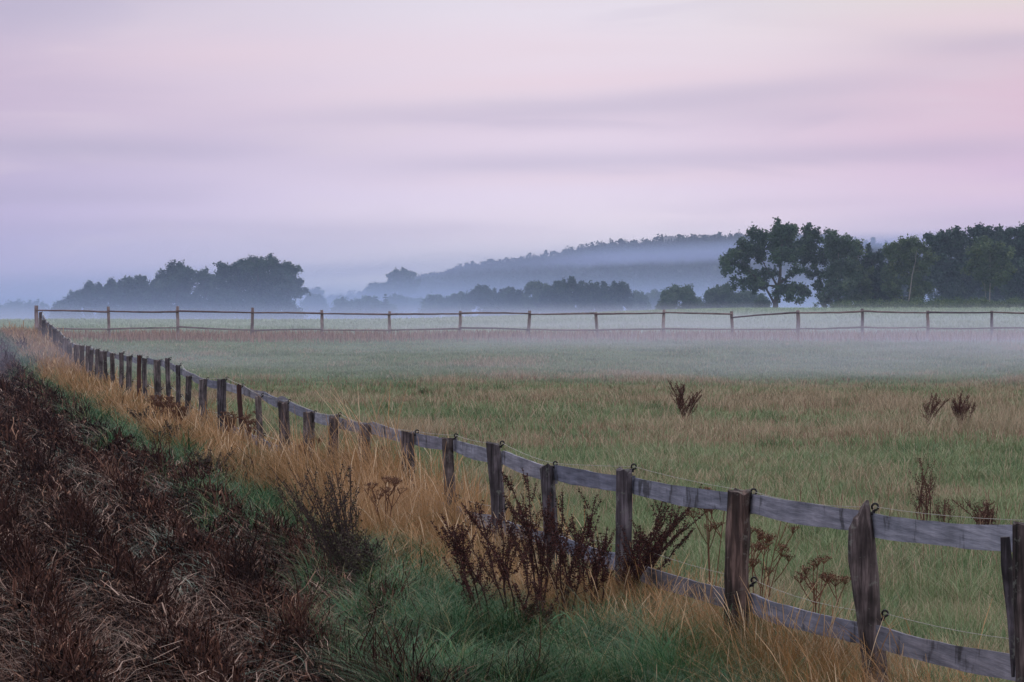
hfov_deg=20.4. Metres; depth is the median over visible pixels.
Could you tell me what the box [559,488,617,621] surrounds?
dock plant
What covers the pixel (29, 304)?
spruce tree
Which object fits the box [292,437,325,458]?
umbel plant
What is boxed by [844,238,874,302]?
birch tree
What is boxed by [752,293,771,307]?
bush
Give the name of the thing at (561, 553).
dock plant
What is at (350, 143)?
sky
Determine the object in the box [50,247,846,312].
hill
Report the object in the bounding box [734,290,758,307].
bush
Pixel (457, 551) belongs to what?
dock plant
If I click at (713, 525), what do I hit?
umbel plant
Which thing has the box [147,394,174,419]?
umbel plant
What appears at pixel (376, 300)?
spruce tree
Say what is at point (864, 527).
board fence
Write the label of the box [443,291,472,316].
bush
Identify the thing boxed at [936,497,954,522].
dock plant
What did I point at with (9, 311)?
shrub
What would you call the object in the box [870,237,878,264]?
spruce tree
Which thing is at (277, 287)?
broadleaf tree
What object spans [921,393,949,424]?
dock plant
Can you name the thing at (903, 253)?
birch tree
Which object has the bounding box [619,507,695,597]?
dock plant
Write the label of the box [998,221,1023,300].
broadleaf tree
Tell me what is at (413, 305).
bush
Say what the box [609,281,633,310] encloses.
bush
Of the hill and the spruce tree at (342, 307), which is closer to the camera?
the spruce tree at (342, 307)
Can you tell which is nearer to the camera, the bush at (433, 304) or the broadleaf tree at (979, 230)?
the broadleaf tree at (979, 230)
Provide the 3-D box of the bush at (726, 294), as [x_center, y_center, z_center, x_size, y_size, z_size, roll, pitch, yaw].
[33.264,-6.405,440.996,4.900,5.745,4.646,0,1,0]
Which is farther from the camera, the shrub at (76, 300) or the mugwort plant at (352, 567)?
the shrub at (76, 300)
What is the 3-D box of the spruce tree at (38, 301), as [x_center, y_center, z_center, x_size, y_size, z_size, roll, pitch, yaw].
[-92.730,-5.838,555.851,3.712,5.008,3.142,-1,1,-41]
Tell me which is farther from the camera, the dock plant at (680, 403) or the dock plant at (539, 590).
the dock plant at (680, 403)
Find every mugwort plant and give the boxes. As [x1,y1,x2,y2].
[127,406,162,428]
[146,421,193,442]
[184,446,237,472]
[267,461,364,579]
[328,528,385,584]
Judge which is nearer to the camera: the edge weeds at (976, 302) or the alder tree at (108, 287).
the edge weeds at (976, 302)
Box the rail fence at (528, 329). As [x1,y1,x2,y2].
[34,305,1023,337]
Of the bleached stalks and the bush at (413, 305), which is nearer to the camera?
the bleached stalks
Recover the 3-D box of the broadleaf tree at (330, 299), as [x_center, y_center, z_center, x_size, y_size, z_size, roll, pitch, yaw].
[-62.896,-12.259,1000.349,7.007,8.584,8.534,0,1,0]
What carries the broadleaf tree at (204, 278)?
on the ground at (886, 361)
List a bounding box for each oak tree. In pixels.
[718,216,812,307]
[795,222,828,292]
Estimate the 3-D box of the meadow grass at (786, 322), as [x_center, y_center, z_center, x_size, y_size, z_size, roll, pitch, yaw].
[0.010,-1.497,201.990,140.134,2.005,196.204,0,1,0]
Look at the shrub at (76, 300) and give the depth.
449.87 m
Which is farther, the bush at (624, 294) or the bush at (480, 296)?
the bush at (480, 296)
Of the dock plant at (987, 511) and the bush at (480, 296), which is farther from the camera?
the bush at (480, 296)
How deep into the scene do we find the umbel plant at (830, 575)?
16.64 m
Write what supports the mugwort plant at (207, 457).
on the ground at (886, 361)
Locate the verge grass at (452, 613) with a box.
[0,329,990,681]
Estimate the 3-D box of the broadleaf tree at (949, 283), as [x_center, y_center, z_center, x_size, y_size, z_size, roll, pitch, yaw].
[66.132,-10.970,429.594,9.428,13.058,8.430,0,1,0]
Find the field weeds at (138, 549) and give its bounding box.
[0,384,438,681]
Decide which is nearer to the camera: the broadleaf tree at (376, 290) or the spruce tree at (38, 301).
the spruce tree at (38, 301)
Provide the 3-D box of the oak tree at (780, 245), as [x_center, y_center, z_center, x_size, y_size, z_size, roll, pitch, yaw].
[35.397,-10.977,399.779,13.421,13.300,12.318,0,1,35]
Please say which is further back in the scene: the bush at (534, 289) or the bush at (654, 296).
the bush at (654, 296)
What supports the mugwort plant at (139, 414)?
on the ground at (886, 361)
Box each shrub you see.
[0,298,51,319]
[40,301,50,314]
[48,289,87,319]
[325,294,400,319]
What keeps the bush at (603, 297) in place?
on the ground at (886, 361)
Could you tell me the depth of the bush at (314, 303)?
608.53 m
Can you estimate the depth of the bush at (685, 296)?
438.73 m
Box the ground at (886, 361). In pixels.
[2,307,1023,680]
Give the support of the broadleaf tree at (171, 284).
on the ground at (886, 361)
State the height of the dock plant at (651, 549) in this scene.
0.946 m
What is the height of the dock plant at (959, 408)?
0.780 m
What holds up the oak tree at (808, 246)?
on the ground at (886, 361)
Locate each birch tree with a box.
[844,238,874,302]
[878,233,940,303]
[959,235,1017,301]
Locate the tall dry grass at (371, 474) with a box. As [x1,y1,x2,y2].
[3,320,1009,681]
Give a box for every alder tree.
[80,280,113,319]
[93,276,119,319]
[109,274,156,319]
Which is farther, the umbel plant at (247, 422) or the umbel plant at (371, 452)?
the umbel plant at (247, 422)
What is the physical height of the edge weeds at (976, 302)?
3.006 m
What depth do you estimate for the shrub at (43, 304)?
559.71 m
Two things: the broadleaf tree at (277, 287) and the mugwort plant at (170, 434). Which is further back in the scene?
the broadleaf tree at (277, 287)
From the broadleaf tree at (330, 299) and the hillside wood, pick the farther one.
the hillside wood
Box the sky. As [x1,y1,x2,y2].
[0,0,1023,308]
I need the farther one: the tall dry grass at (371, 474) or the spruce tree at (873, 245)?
the spruce tree at (873, 245)
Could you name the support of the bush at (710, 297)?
on the ground at (886, 361)
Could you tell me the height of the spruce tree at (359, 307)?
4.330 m
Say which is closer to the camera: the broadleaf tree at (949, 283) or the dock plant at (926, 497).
the dock plant at (926, 497)
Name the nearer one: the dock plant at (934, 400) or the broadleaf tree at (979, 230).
the dock plant at (934, 400)
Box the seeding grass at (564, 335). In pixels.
[0,327,1023,681]
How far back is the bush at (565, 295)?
486.79 m
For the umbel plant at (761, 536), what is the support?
on the ground at (886, 361)
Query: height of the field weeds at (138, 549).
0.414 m
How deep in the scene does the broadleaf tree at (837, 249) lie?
407.11 m
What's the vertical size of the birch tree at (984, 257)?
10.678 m
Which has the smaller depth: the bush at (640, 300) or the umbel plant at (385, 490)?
the umbel plant at (385, 490)
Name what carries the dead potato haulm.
on the ground at (886, 361)
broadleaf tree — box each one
[147,259,205,319]
[192,267,217,319]
[205,253,310,319]
[305,286,324,315]
[326,294,338,310]
[363,281,391,300]
[386,267,420,297]
[814,227,863,307]
[858,240,889,263]
[858,242,890,302]
[920,225,976,300]
[959,222,1012,302]
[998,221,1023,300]
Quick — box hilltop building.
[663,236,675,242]
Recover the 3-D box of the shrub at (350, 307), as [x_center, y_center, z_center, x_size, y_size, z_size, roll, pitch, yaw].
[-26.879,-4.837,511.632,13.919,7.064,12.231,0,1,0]
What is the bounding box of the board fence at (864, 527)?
[38,311,1023,681]
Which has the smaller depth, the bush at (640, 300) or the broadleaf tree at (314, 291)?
the bush at (640, 300)
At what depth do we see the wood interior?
456.07 m
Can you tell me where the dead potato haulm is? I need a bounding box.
[0,330,602,681]
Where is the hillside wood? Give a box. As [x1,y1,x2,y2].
[297,229,1004,311]
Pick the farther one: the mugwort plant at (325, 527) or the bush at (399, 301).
the bush at (399, 301)
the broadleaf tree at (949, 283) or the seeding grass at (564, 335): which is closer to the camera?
the seeding grass at (564, 335)
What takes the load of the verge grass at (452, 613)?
on the ground at (886, 361)
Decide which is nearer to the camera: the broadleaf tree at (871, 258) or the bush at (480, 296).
the broadleaf tree at (871, 258)
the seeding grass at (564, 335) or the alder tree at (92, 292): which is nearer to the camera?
the seeding grass at (564, 335)
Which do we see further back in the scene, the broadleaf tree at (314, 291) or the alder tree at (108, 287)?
the broadleaf tree at (314, 291)
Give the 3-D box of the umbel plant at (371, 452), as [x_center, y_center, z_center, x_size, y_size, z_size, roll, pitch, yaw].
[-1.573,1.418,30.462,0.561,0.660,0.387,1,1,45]
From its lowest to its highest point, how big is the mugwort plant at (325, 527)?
0.964 m
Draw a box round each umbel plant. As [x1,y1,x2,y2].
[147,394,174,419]
[161,402,187,422]
[220,410,237,441]
[240,411,256,444]
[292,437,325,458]
[339,445,387,464]
[364,475,406,533]
[685,486,725,617]
[748,522,799,629]
[791,554,850,644]
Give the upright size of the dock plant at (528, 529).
1.030 m
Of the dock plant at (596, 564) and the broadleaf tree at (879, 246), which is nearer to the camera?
the dock plant at (596, 564)
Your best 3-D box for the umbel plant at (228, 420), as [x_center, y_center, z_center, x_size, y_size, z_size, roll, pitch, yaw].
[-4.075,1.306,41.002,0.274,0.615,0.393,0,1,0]
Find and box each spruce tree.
[25,300,33,319]
[35,299,43,312]
[338,297,347,318]
[354,299,364,318]
[371,296,381,317]
[380,294,391,317]
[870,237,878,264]
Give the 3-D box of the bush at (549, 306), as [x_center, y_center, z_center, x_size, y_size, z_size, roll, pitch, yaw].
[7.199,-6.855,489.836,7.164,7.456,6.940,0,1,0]
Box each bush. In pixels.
[299,293,329,318]
[386,293,409,317]
[401,296,425,317]
[416,292,458,317]
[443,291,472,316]
[458,284,497,316]
[484,286,534,315]
[519,280,549,314]
[533,280,568,313]
[551,275,594,312]
[576,280,617,312]
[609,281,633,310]
[625,290,651,310]
[644,288,660,309]
[655,283,704,309]
[702,284,725,307]
[712,281,739,307]
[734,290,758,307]
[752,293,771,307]
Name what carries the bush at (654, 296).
on the ground at (886, 361)
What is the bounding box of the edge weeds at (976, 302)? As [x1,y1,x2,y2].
[812,296,1023,307]
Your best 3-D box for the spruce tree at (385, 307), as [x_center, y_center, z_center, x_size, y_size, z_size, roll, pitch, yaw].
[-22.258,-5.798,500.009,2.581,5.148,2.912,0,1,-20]
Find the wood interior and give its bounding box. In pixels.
[825,256,1018,304]
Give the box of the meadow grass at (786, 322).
[0,306,1023,336]
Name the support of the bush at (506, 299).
on the ground at (886, 361)
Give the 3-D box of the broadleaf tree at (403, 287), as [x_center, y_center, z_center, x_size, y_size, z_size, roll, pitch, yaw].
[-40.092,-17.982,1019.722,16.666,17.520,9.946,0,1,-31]
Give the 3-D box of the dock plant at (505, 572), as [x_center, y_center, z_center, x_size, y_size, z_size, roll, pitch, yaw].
[-0.083,1.423,17.775,0.470,0.870,0.402,0,1,0]
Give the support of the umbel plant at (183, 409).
on the ground at (886, 361)
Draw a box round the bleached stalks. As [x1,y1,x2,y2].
[0,341,448,681]
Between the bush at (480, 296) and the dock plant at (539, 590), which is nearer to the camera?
the dock plant at (539, 590)
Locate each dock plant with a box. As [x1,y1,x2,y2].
[430,513,502,622]
[461,500,534,626]
[501,467,566,616]
[510,575,563,647]
[538,492,604,618]
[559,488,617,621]
[614,480,703,610]
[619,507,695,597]
[668,380,701,418]
[908,456,938,520]
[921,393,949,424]
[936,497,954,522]
[950,390,976,428]
[952,497,997,524]
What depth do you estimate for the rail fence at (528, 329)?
100.39 m

